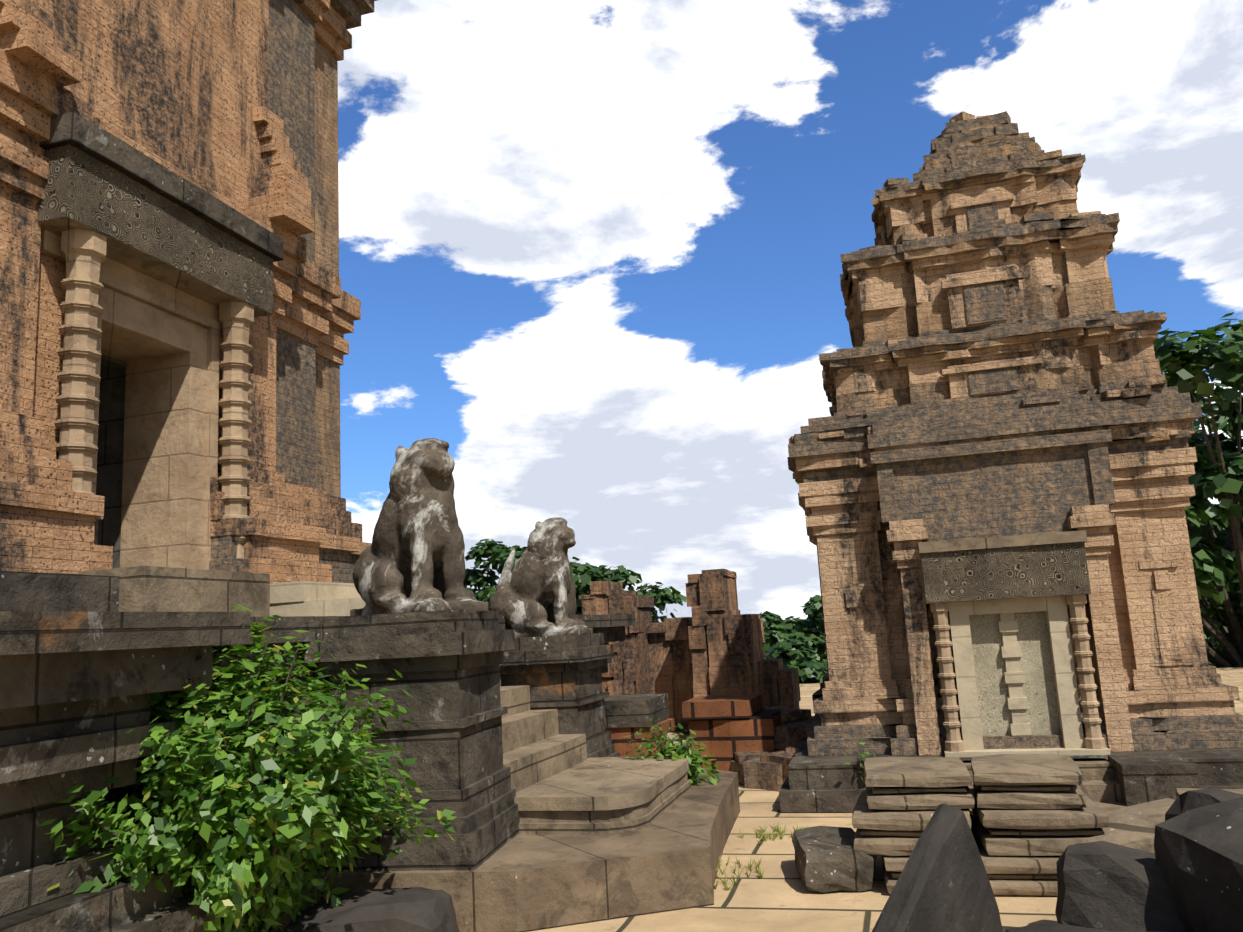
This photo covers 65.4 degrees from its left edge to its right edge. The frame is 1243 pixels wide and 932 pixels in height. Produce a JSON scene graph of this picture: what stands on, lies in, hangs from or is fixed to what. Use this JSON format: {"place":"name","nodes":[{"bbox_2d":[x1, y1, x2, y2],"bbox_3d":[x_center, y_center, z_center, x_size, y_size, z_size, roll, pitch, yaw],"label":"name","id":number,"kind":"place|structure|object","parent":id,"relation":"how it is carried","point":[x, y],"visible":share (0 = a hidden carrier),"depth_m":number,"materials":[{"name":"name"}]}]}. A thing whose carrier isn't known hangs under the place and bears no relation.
{"place":"outdoors","nodes":[
{"label":"outdoors","id":0,"kind":"place"},
{"bbox_2d":[0,0,376,583],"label":"tower","id":1,"kind":"structure","parent":0,"point":[180,311],"depth_m":7.09,"materials":[{"name":"brick"}]},
{"bbox_2d":[337,0,1242,621],"label":"sky","id":2,"kind":"structure","parent":0,"point":[590,251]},
{"bbox_2d":[530,667,1242,931],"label":"paved ground","id":3,"kind":"structure","parent":0,"point":[779,896],"depth_m":5.42,"materials":[{"name":"beige stone"}]},
{"bbox_2d":[38,603,455,931],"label":"bush","id":4,"kind":"object","parent":3,"relation":"on","point":[239,819],"visible":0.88,"depth_m":4.17,"materials":[{"name":"green plant"}]},
{"bbox_2d":[0,566,739,931],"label":"platform","id":5,"kind":"structure","parent":3,"relation":"on","point":[564,814],"depth_m":5.37,"materials":[{"name":"grey stone"}]},
{"bbox_2d":[350,438,487,615],"bbox_3d":[-1.336,0.409,6.162,0.935,1.110,0.622,-12,-13,43],"label":"lion","id":6,"kind":"object","parent":5,"relation":"on","point":[411,558],"visible":0.92,"depth_m":5.95},
{"bbox_2d":[489,517,592,637],"bbox_3d":[-0.755,0.997,8.568,0.888,1.055,0.591,-6,-10,15],"label":"lion","id":7,"kind":"object","parent":5,"relation":"on","point":[534,595],"visible":0.88,"depth_m":8.39},
{"bbox_2d":[623,718,720,785],"bbox_3d":[0.456,2.445,7.755,0.691,0.853,0.784,-8,-11,26],"label":"bush","id":8,"kind":"object","parent":5,"relation":"on","point":[689,753],"visible":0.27,"depth_m":7.64,"materials":[{"name":"green plant"}]},
{"bbox_2d":[579,569,814,791],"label":"ruined wall","id":9,"kind":"structure","parent":3,"relation":"on","point":[717,683],"depth_m":12.97,"materials":[{"name":"brick"}]},
{"bbox_2d":[714,822,807,890],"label":"grass","id":10,"kind":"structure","parent":3,"relation":"on","point":[764,838],"depth_m":6.27,"materials":[{"name":"green plant"}]},
{"bbox_2d":[283,754,1242,931],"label":"stone blocks","id":11,"kind":"object","parent":3,"relation":"on","point":[1037,824],"visible":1,"depth_m":4.57,"materials":[{"name":"grey stone"}]},
{"bbox_2d":[779,111,1242,812],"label":"tower","id":12,"kind":"structure","parent":3,"relation":"on","point":[991,461],"depth_m":8.37,"materials":[{"name":"brick"}]},
{"bbox_2d":[843,742,877,782],"bbox_3d":[1.929,2.397,7.817,0.332,0.313,0.315,-2,-10,-4],"label":"small plant","id":13,"kind":"object","parent":12,"relation":"attached to","point":[860,762],"visible":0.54,"depth_m":7.78,"materials":[{"name":"green plant"}]},
{"bbox_3d":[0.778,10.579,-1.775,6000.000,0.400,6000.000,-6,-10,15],"label":"ground","id":14,"kind":"structure","parent":0,"visible":0},
{"bbox_2d":[463,539,519,600],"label":"tree","id":15,"kind":"object","parent":14,"relation":"on","point":[494,551],"visible":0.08,"depth_m":55.19,"materials":[{"name":"green plant"}]},
{"bbox_2d":[481,547,685,622],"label":"tree","id":16,"kind":"object","parent":14,"relation":"on","point":[584,575],"visible":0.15,"depth_m":47.69,"materials":[{"name":"green plant"}]},
{"bbox_2d":[759,595,827,674],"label":"tree","id":17,"kind":"object","parent":14,"relation":"on","point":[777,628],"visible":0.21,"depth_m":56.95,"materials":[{"name":"green plant"}]},
{"bbox_2d":[765,639,826,683],"bbox_3d":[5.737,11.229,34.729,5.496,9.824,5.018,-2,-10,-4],"label":"bush","id":18,"kind":"object","parent":14,"relation":"on","point":[789,652],"visible":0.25,"depth_m":35.29,"materials":[{"name":"green plant"}]},
{"bbox_2d":[1153,312,1242,667],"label":"tree","id":19,"kind":"object","parent":14,"relation":"on","point":[1220,479],"visible":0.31,"depth_m":21.36,"materials":[{"name":"green plant"}]},
{"bbox_2d":[1189,382,1242,660],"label":"tree","id":20,"kind":"object","parent":14,"relation":"on","point":[1219,529],"visible":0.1,"depth_m":26.01,"materials":[{"name":"green plant"}]},
{"bbox_2d":[1206,637,1226,654],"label":"tree","id":21,"kind":"object","parent":14,"relation":"on","point":[1215,643],"visible":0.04,"depth_m":120.57,"materials":[{"name":"green plant"}]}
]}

